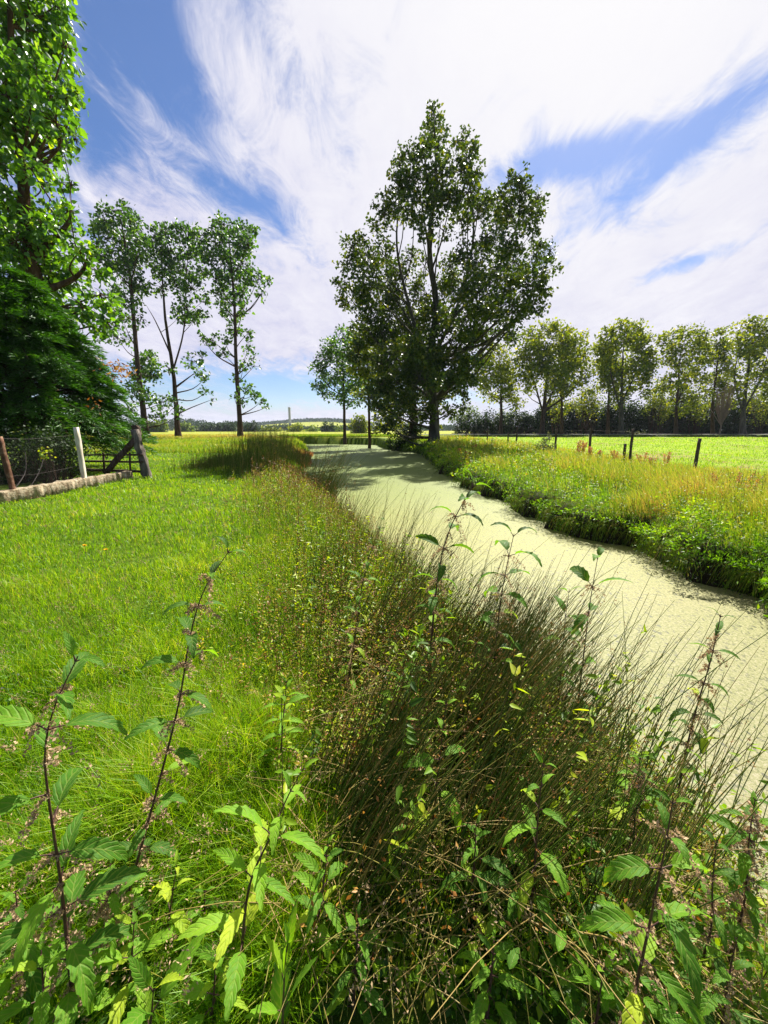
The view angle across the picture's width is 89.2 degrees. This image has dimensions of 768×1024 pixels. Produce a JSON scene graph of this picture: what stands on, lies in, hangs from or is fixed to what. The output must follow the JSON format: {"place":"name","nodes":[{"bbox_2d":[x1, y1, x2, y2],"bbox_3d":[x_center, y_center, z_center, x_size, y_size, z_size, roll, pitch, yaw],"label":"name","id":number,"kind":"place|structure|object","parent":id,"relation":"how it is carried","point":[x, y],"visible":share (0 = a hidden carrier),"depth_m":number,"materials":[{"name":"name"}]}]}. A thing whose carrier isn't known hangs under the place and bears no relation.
{"place":"outdoors","nodes":[
{"label":"outdoors","id":0,"kind":"place"},
{"bbox_2d":[8,434,396,452],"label":"meadow grass","id":1,"kind":"structure","parent":0,"point":[172,444],"depth_m":34.09,"materials":[{"name":"plant"}]},
{"bbox_2d":[0,493,671,1023],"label":"grass stalks","id":2,"kind":"object","parent":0,"point":[224,759],"depth_m":1.42,"materials":[{"name":"plant"}]},
{"bbox_2d":[0,488,718,1015],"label":"grass seed heads","id":3,"kind":"object","parent":2,"relation":"attached to","point":[250,806],"depth_m":1.18,"materials":[{"name":"plant"}]},
{"bbox_2d":[0,422,767,1023],"bbox_3d":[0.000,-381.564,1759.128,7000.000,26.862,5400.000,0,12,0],"label":"ground","id":4,"kind":"structure","parent":0,"point":[522,1014],"depth_m":5.42,"materials":[{"name":"plant"}]},
{"bbox_2d":[0,875,86,1019],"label":"nettle plant","id":5,"kind":"object","parent":4,"relation":"on","point":[31,981],"visible":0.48,"depth_m":0.94,"materials":[{"name":"green plant"}]},
{"bbox_2d":[0,419,94,484],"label":"bush","id":6,"kind":"object","parent":4,"relation":"on","point":[15,464],"visible":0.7,"depth_m":10.95,"materials":[{"name":"green plant"}]},
{"bbox_2d":[38,446,56,482],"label":"bush","id":7,"kind":"object","parent":4,"relation":"on","point":[45,465],"visible":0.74,"depth_m":9.88,"materials":[{"name":"green plant"}]},
{"bbox_2d":[0,930,109,1023],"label":"nettle plant","id":8,"kind":"object","parent":4,"relation":"on","point":[41,1007],"visible":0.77,"depth_m":0.89,"materials":[{"name":"green plant"}]},
{"bbox_2d":[0,0,125,461],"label":"poplar tree","id":9,"kind":"object","parent":4,"relation":"on","point":[27,118],"visible":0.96,"depth_m":15.02,"materials":[{"name":"green plant"}]},
{"bbox_2d":[0,471,132,503],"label":"plinth wall","id":10,"kind":"structure","parent":4,"relation":"on","point":[56,487],"depth_m":9.44,"materials":[{"name":"stone"}]},
{"bbox_2d":[0,427,86,489],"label":"wire fence","id":11,"kind":"object","parent":10,"relation":"on","point":[7,466],"visible":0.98,"depth_m":9.05,"materials":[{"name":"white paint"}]},
{"bbox_2d":[0,631,148,1023],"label":"nettle plant","id":12,"kind":"object","parent":4,"relation":"on","point":[78,961],"visible":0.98,"depth_m":0.85,"materials":[{"name":"green plant"}]},
{"bbox_2d":[0,263,159,471],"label":"conifer tree","id":13,"kind":"object","parent":4,"relation":"on","point":[45,351],"visible":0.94,"depth_m":12.72,"materials":[{"name":"green plant"}]},
{"bbox_2d":[54,858,155,1005],"bbox_3d":[-0.747,1.137,1.058,0.178,0.476,0.201,2,12,11],"label":"nettle plant","id":14,"kind":"object","parent":4,"relation":"on","point":[110,900],"visible":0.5,"depth_m":1.02,"materials":[{"name":"green plant"}]},
{"bbox_2d":[78,425,151,477],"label":"timber gate","id":15,"kind":"structure","parent":4,"relation":"on","point":[135,441],"depth_m":12.13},
{"bbox_2d":[68,909,180,1023],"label":"nettle plant","id":16,"kind":"object","parent":4,"relation":"on","point":[102,958],"visible":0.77,"depth_m":0.98,"materials":[{"name":"green plant"}]},
{"bbox_2d":[85,194,187,434],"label":"poplar tree","id":17,"kind":"object","parent":4,"relation":"on","point":[129,260],"visible":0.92,"depth_m":45.24,"materials":[{"name":"green plant"}]},
{"bbox_2d":[147,418,168,431],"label":"bush","id":18,"kind":"object","parent":4,"relation":"on","point":[161,428],"visible":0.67,"depth_m":184.92,"materials":[{"name":"green plant"}]},
{"bbox_2d":[112,849,206,999],"bbox_3d":[-0.632,1.187,1.098,0.257,0.473,0.206,2,12,8],"label":"nettle plant","id":19,"kind":"object","parent":4,"relation":"on","point":[180,922],"visible":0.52,"depth_m":1.06,"materials":[{"name":"green plant"}]},
{"bbox_2d":[123,932,205,1023],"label":"nettle plant","id":20,"kind":"object","parent":4,"relation":"on","point":[142,1011],"visible":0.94,"depth_m":0.92,"materials":[{"name":"green plant"}]},
{"bbox_2d":[135,218,216,436],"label":"poplar tree","id":21,"kind":"object","parent":4,"relation":"on","point":[166,258],"visible":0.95,"depth_m":47.04,"materials":[{"name":"green plant"}]},
{"bbox_2d":[118,536,246,918],"bbox_3d":[-0.598,0.685,1.114,0.476,1.245,0.218,-3,12,-16],"label":"nettle plant","id":22,"kind":"object","parent":4,"relation":"on","point":[160,730],"visible":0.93,"depth_m":1.10,"materials":[{"name":"green plant"}]},
{"bbox_2d":[163,449,239,474],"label":"rush tussock","id":23,"kind":"object","parent":4,"relation":"on","point":[198,465],"visible":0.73,"depth_m":14.79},
{"bbox_2d":[175,884,229,944],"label":"nettle plant","id":24,"kind":"object","parent":4,"relation":"on","point":[201,892],"visible":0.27,"depth_m":1.10,"materials":[{"name":"green plant"}]},
{"bbox_2d":[0,436,411,1023],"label":"lawn grass","id":25,"kind":"structure","parent":4,"relation":"on","point":[121,804],"depth_m":1.76,"materials":[{"name":"plant"}]},
{"bbox_2d":[180,945,248,1023],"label":"nettle plant","id":26,"kind":"object","parent":4,"relation":"on","point":[201,989],"visible":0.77,"depth_m":0.91,"materials":[{"name":"green plant"}]},
{"bbox_2d":[195,421,236,431],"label":"bush","id":27,"kind":"object","parent":4,"relation":"on","point":[227,426],"visible":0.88,"depth_m":253.00,"materials":[{"name":"green plant"}]},
{"bbox_2d":[181,442,252,467],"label":"rush tussock","id":28,"kind":"object","parent":4,"relation":"on","point":[207,462],"visible":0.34,"depth_m":16.43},
{"bbox_2d":[197,209,273,435],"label":"poplar tree","id":29,"kind":"object","parent":4,"relation":"on","point":[242,243],"visible":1,"depth_m":47.16,"materials":[{"name":"green plant"}]},
{"bbox_2d":[189,423,300,476],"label":"rush tussock","id":30,"kind":"object","parent":4,"relation":"on","point":[235,465],"visible":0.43,"depth_m":13.95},
{"bbox_2d":[176,758,326,1023],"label":"nettle plant","id":31,"kind":"object","parent":4,"relation":"on","point":[259,880],"visible":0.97,"depth_m":0.95,"materials":[{"name":"green plant"}]},
{"bbox_2d":[211,425,300,449],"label":"rush tussock","id":32,"kind":"object","parent":4,"relation":"on","point":[269,433],"visible":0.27,"depth_m":26.85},
{"bbox_2d":[215,419,318,479],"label":"rush tussock","id":33,"kind":"object","parent":4,"relation":"on","point":[266,462],"visible":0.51,"depth_m":12.24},
{"bbox_2d":[247,430,310,468],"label":"rush tussock","id":34,"kind":"object","parent":4,"relation":"on","point":[296,451],"visible":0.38,"depth_m":21.60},
{"bbox_2d":[244,898,317,1023],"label":"nettle plant","id":35,"kind":"object","parent":4,"relation":"on","point":[280,986],"visible":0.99,"depth_m":0.85,"materials":[{"name":"green plant"}]},
{"bbox_2d":[256,677,308,778],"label":"nettle plant","id":36,"kind":"object","parent":4,"relation":"on","point":[297,697],"visible":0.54,"depth_m":1.56,"materials":[{"name":"green plant"}]},
{"bbox_2d":[0,467,593,1021],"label":"lawn weeds","id":37,"kind":"object","parent":4,"relation":"on","point":[494,991],"visible":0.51,"depth_m":1.05,"materials":[{"name":"green plant"}]},
{"bbox_2d":[236,418,384,426],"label":"hilltop wood","id":38,"kind":"object","parent":4,"relation":"on","point":[337,420],"visible":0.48,"depth_m":1051.98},
{"bbox_2d":[4,418,629,430],"bbox_3d":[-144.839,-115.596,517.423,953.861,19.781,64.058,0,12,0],"label":"wood","id":39,"kind":"object","parent":4,"relation":"on","point":[194,423],"visible":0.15,"depth_m":498.72,"materials":[{"name":"green plant"}]},
{"bbox_2d":[290,834,346,1005],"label":"nettle plant","id":40,"kind":"object","parent":4,"relation":"on","point":[311,883],"visible":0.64,"depth_m":1.02,"materials":[{"name":"green plant"}]},
{"bbox_2d":[288,425,382,502],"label":"rush tussock","id":41,"kind":"object","parent":4,"relation":"on","point":[327,480],"visible":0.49,"depth_m":10.50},
{"bbox_2d":[307,323,366,444],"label":"broadleaf tree","id":42,"kind":"object","parent":4,"relation":"on","point":[329,353],"visible":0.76,"depth_m":53.31,"materials":[{"name":"green plant"}]},
{"bbox_2d":[312,901,388,1023],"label":"nettle plant","id":43,"kind":"object","parent":4,"relation":"on","point":[334,1006],"visible":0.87,"depth_m":0.96,"materials":[{"name":"green plant"}]},
{"bbox_2d":[335,607,367,705],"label":"nettle plant","id":44,"kind":"object","parent":4,"relation":"on","point":[360,650],"visible":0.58,"depth_m":1.92,"materials":[{"name":"green plant"}]},
{"bbox_2d":[347,413,367,433],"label":"bush","id":45,"kind":"object","parent":4,"relation":"on","point":[362,423],"visible":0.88,"depth_m":116.72,"materials":[{"name":"green plant"}]},
{"bbox_2d":[343,526,380,654],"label":"nettle plant","id":46,"kind":"object","parent":4,"relation":"on","point":[366,565],"visible":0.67,"depth_m":2.33,"materials":[{"name":"green plant"}]},
{"bbox_2d":[339,323,404,447],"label":"broadleaf tree","id":47,"kind":"object","parent":4,"relation":"on","point":[363,373],"visible":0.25,"depth_m":41.42,"materials":[{"name":"green plant"}]},
{"bbox_2d":[4,776,767,1023],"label":"nettle undergrowth","id":48,"kind":"object","parent":4,"relation":"on","point":[709,1002],"visible":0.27,"depth_m":0.98,"materials":[{"name":"green plant"}]},
{"bbox_2d":[368,300,427,440],"bbox_3d":[2.136,-13.137,37.336,7.713,13.011,5.518,0,12,0],"label":"broadleaf tree","id":49,"kind":"object","parent":4,"relation":"on","point":[416,419],"visible":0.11,"depth_m":37.53,"materials":[{"name":"green plant"}]},
{"bbox_2d":[379,658,421,742],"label":"nettle plant","id":50,"kind":"object","parent":4,"relation":"on","point":[404,671],"visible":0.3,"depth_m":1.69,"materials":[{"name":"green plant"}]},
{"bbox_2d":[382,422,425,450],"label":"bush","id":51,"kind":"object","parent":4,"relation":"on","point":[400,439],"visible":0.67,"depth_m":37.81,"materials":[{"name":"green plant"}]},
{"bbox_2d":[399,699,464,868],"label":"nettle plant","id":52,"kind":"object","parent":4,"relation":"on","point":[455,809],"visible":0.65,"depth_m":1.21,"materials":[{"name":"green plant"}]},
{"bbox_2d":[100,460,767,1023],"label":"bank edge grass","id":53,"kind":"structure","parent":4,"relation":"on","point":[298,570],"depth_m":2.28,"materials":[{"name":"plant"}]},
{"bbox_2d":[329,99,563,445],"bbox_3d":[4.971,-18.566,31.173,18.819,26.379,12.570,0,12,0],"label":"broadleaf tree","id":54,"kind":"object","parent":4,"relation":"on","point":[434,360],"visible":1,"depth_m":29.27,"materials":[{"name":"green plant"}]},
{"bbox_2d":[410,468,490,699],"bbox_3d":[0.286,0.455,1.881,0.368,1.321,0.272,0,12,0],"label":"nettle plant","id":55,"kind":"object","parent":4,"relation":"on","point":[430,538],"visible":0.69,"depth_m":1.83,"materials":[{"name":"green plant"}]},
{"bbox_2d":[138,590,767,1023],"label":"dead straw","id":56,"kind":"object","parent":4,"relation":"on","point":[568,914],"visible":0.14,"depth_m":1.07,"materials":[{"name":"plant"}]},
{"bbox_2d":[447,401,481,432],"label":"shrub","id":57,"kind":"object","parent":4,"relation":"on","point":[473,410],"visible":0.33,"depth_m":95.48,"materials":[{"name":"green plant"}]},
{"bbox_2d":[456,640,483,736],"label":"nettle plant","id":58,"kind":"object","parent":4,"relation":"on","point":[474,665],"visible":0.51,"depth_m":1.57,"materials":[{"name":"green plant"}]},
{"bbox_2d":[439,814,514,978],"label":"nettle plant","id":59,"kind":"object","parent":4,"relation":"on","point":[495,863],"visible":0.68,"depth_m":1.07,"materials":[{"name":"green plant"}]},
{"bbox_2d":[192,452,761,910],"bbox_3d":[-1.897,-0.250,8.053,2.942,1.623,14.917,-4,13,-19],"label":"weed","id":60,"kind":"object","parent":4,"relation":"on","point":[358,709],"depth_m":2.26,"materials":[{"name":"plant"}]},
{"bbox_2d":[194,453,761,904],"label":"weed seed heads","id":61,"kind":"object","parent":4,"relation":"on","point":[364,633],"visible":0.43,"depth_m":2.26,"materials":[{"name":"plant"}]},
{"bbox_2d":[456,928,532,1023],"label":"nettle plant","id":62,"kind":"object","parent":4,"relation":"on","point":[481,1007],"visible":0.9,"depth_m":0.94,"materials":[{"name":"green plant"}]},
{"bbox_2d":[472,342,528,433],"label":"plane tree","id":63,"kind":"object","parent":4,"relation":"on","point":[499,372],"visible":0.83,"depth_m":69.62,"materials":[{"name":"green plant"}]},
{"bbox_2d":[452,406,548,433],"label":"hedge","id":64,"kind":"object","parent":4,"relation":"on","point":[482,425],"visible":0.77,"depth_m":90.10,"materials":[{"name":"green plant"}]},
{"bbox_2d":[472,522,541,693],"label":"nettle plant","id":65,"kind":"object","parent":4,"relation":"on","point":[505,544],"visible":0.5,"depth_m":1.91,"materials":[{"name":"green plant"}]},
{"bbox_2d":[248,632,767,1023],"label":"fallen stalks","id":66,"kind":"object","parent":4,"relation":"on","point":[505,820],"visible":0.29,"depth_m":1.22,"materials":[{"name":"plant"}]},
{"bbox_2d":[266,467,767,983],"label":"rushes","id":67,"kind":"object","parent":4,"relation":"on","point":[488,713],"visible":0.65,"depth_m":1.36,"materials":[{"name":"plant"}]},
{"bbox_2d":[294,467,755,901],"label":"rush seed heads","id":68,"kind":"object","parent":67,"relation":"attached to","point":[395,719],"visible":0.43,"depth_m":1.35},
{"bbox_2d":[278,651,767,1023],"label":"undergrowth","id":69,"kind":"object","parent":4,"relation":"on","point":[429,993],"visible":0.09,"depth_m":1.05,"materials":[{"name":"green plant"}]},
{"bbox_2d":[300,560,767,1012],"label":"dead leaves","id":70,"kind":"object","parent":4,"relation":"on","point":[455,894],"visible":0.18,"depth_m":1.10,"materials":[{"name":"plant"}]},
{"bbox_2d":[498,751,570,974],"bbox_3d":[0.420,0.974,1.089,0.189,0.680,0.234,6,13,28],"label":"nettle plant","id":71,"kind":"object","parent":4,"relation":"on","point":[557,872],"visible":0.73,"depth_m":1.04,"materials":[{"name":"green plant"}]},
{"bbox_2d":[532,434,555,452],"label":"shrub","id":72,"kind":"object","parent":4,"relation":"on","point":[545,443],"visible":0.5,"depth_m":21.64,"materials":[{"name":"green plant"}]},
{"bbox_2d":[506,317,599,433],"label":"plane tree","id":73,"kind":"object","parent":4,"relation":"on","point":[541,366],"visible":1,"depth_m":67.75,"materials":[{"name":"green plant"}]},
{"bbox_2d":[547,395,571,433],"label":"bush","id":74,"kind":"object","parent":4,"relation":"on","point":[557,426],"visible":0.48,"depth_m":81.61,"materials":[{"name":"green plant"}]},
{"bbox_2d":[543,586,584,729],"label":"nettle plant","id":75,"kind":"object","parent":4,"relation":"on","point":[560,601],"visible":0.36,"depth_m":1.97,"materials":[{"name":"green plant"}]},
{"bbox_2d":[550,343,583,433],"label":"plane tree","id":76,"kind":"object","parent":4,"relation":"on","point":[565,407],"visible":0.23,"depth_m":76.05,"materials":[{"name":"green plant"}]},
{"bbox_2d":[385,434,767,596],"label":"bank grass","id":77,"kind":"structure","parent":4,"relation":"on","point":[659,484],"depth_m":9.15,"materials":[{"name":"plant"}]},
{"bbox_2d":[385,435,767,617],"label":"bank undergrowth","id":78,"kind":"object","parent":4,"relation":"on","point":[763,581],"visible":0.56,"depth_m":6.59,"materials":[{"name":"green plant"}]},
{"bbox_2d":[401,443,767,618],"bbox_3d":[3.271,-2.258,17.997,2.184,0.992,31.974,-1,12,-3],"label":"hanging grass","id":79,"kind":"structure","parent":4,"relation":"on","point":[674,553],"depth_m":6.66,"materials":[{"name":"plant"}]},
{"bbox_2d":[530,399,645,433],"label":"hedge","id":80,"kind":"object","parent":4,"relation":"on","point":[600,426],"visible":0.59,"depth_m":86.62,"materials":[{"name":"green plant"}]},
{"bbox_2d":[569,384,607,433],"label":"bush","id":81,"kind":"object","parent":4,"relation":"on","point":[591,402],"visible":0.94,"depth_m":81.59,"materials":[{"name":"green plant"}]},
{"bbox_2d":[551,950,627,1023],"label":"nettle plant","id":82,"kind":"object","parent":4,"relation":"on","point":[575,994],"visible":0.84,"depth_m":0.94,"materials":[{"name":"green plant"}]},
{"bbox_2d":[418,435,767,550],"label":"bank weed","id":83,"kind":"object","parent":4,"relation":"on","point":[699,512],"depth_m":9.13,"materials":[{"name":"plant"}]},
{"bbox_2d":[557,546,632,729],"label":"nettle plant","id":84,"kind":"object","parent":4,"relation":"on","point":[580,572],"visible":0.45,"depth_m":1.90,"materials":[{"name":"green plant"}]},
{"bbox_2d":[552,864,637,996],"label":"nettle plant","id":85,"kind":"object","parent":4,"relation":"on","point":[603,889],"visible":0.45,"depth_m":1.07,"materials":[{"name":"green plant"}]},
{"bbox_2d":[585,336,629,433],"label":"plane tree","id":86,"kind":"object","parent":4,"relation":"on","point":[604,386],"visible":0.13,"depth_m":75.70,"materials":[{"name":"green plant"}]},
{"bbox_2d":[453,434,767,436],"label":"hedge","id":87,"kind":"object","parent":4,"relation":"on","point":[562,435],"visible":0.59,"depth_m":58.74,"materials":[{"name":"green plant"}]},
{"bbox_2d":[466,426,763,468],"bbox_3d":[10.243,-5.365,28.710,0.860,1.857,37.710,0,12,-1],"label":"pasture fence","id":88,"kind":"object","parent":4,"relation":"on","point":[696,452],"visible":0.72,"depth_m":16.55,"materials":[{"name":"wood"}]},
{"bbox_2d":[588,317,662,433],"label":"plane tree","id":89,"kind":"object","parent":4,"relation":"on","point":[634,338],"visible":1,"depth_m":68.61,"materials":[{"name":"green plant"}]},
{"bbox_2d":[604,753,670,910],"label":"nettle plant","id":90,"kind":"object","parent":4,"relation":"on","point":[643,812],"visible":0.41,"depth_m":1.22,"materials":[{"name":"green plant"}]},
{"bbox_2d":[566,788,711,1023],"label":"nettle plant","id":91,"kind":"object","parent":4,"relation":"on","point":[611,917],"visible":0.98,"depth_m":0.82,"materials":[{"name":"green plant"}]},
{"bbox_2d":[639,385,680,433],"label":"bush","id":92,"kind":"object","parent":4,"relation":"on","point":[661,415],"visible":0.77,"depth_m":81.49,"materials":[{"name":"green plant"}]},
{"bbox_2d":[650,322,717,433],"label":"plane tree","id":93,"kind":"object","parent":4,"relation":"on","point":[675,349],"visible":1,"depth_m":67.88,"materials":[{"name":"green plant"}]},
{"bbox_2d":[680,393,710,433],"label":"bush","id":94,"kind":"object","parent":4,"relation":"on","point":[697,413],"visible":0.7,"depth_m":81.37,"materials":[{"name":"green plant"}]},
{"bbox_2d":[627,393,767,433],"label":"hedge","id":95,"kind":"object","parent":4,"relation":"on","point":[730,424],"visible":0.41,"depth_m":84.58,"materials":[{"name":"green plant"}]},
{"bbox_2d":[660,607,739,850],"bbox_3d":[1.241,0.994,1.589,0.186,1.281,0.175,-8,14,-33],"label":"nettle plant","id":96,"kind":"object","parent":4,"relation":"on","point":[719,625],"visible":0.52,"depth_m":1.53,"materials":[{"name":"green plant"}]},
{"bbox_2d":[656,828,756,1006],"bbox_3d":[0.943,1.215,1.098,0.222,0.685,0.203,-6,13,-27],"label":"nettle plant","id":97,"kind":"object","parent":4,"relation":"on","point":[725,934],"visible":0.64,"depth_m":1.09,"materials":[{"name":"green plant"}]},
{"bbox_2d":[663,917,766,1023],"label":"nettle plant","id":98,"kind":"object","parent":4,"relation":"on","point":[722,976],"visible":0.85,"depth_m":0.95,"materials":[{"name":"green plant"}]},
{"bbox_2d":[698,325,740,433],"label":"plane tree","id":99,"kind":"object","parent":4,"relation":"on","point":[721,357],"visible":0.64,"depth_m":73.47,"materials":[{"name":"green plant"}]},
{"bbox_2d":[704,381,739,434],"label":"bare shrub","id":100,"kind":"object","parent":4,"relation":"on","point":[723,413],"visible":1,"depth_m":63.69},
{"bbox_2d":[699,788,767,1012],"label":"nettle plant","id":101,"kind":"object","parent":4,"relation":"on","point":[747,837],"visible":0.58,"depth_m":1.12,"materials":[{"name":"green plant"}]},
{"bbox_2d":[722,314,767,433],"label":"plane tree","id":102,"kind":"object","parent":4,"relation":"on","point":[752,343],"visible":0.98,"depth_m":65.99,"materials":[{"name":"green plant"}]},
{"bbox_2d":[738,385,767,433],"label":"bush","id":103,"kind":"object","parent":4,"relation":"on","point":[760,421],"visible":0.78,"depth_m":80.83,"materials":[{"name":"green plant"}]},
{"bbox_2d":[0,0,767,429],"label":"sky","id":104,"kind":"structure","parent":0,"point":[644,123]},
{"bbox_2d":[305,444,767,1005],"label":"canal water","id":105,"kind":"structure","parent":0,"point":[663,592],"depth_m":4.69,"materials":[{"name":"liquid"}]},
{"bbox_2d":[320,467,766,794],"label":"floating debris","id":106,"kind":"object","parent":105,"relation":"on","point":[550,566],"visible":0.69,"depth_m":6.97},
{"bbox_2d":[475,436,767,477],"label":"field grass","id":107,"kind":"structure","parent":0,"point":[690,449],"depth_m":28.82,"materials":[{"name":"plant"}]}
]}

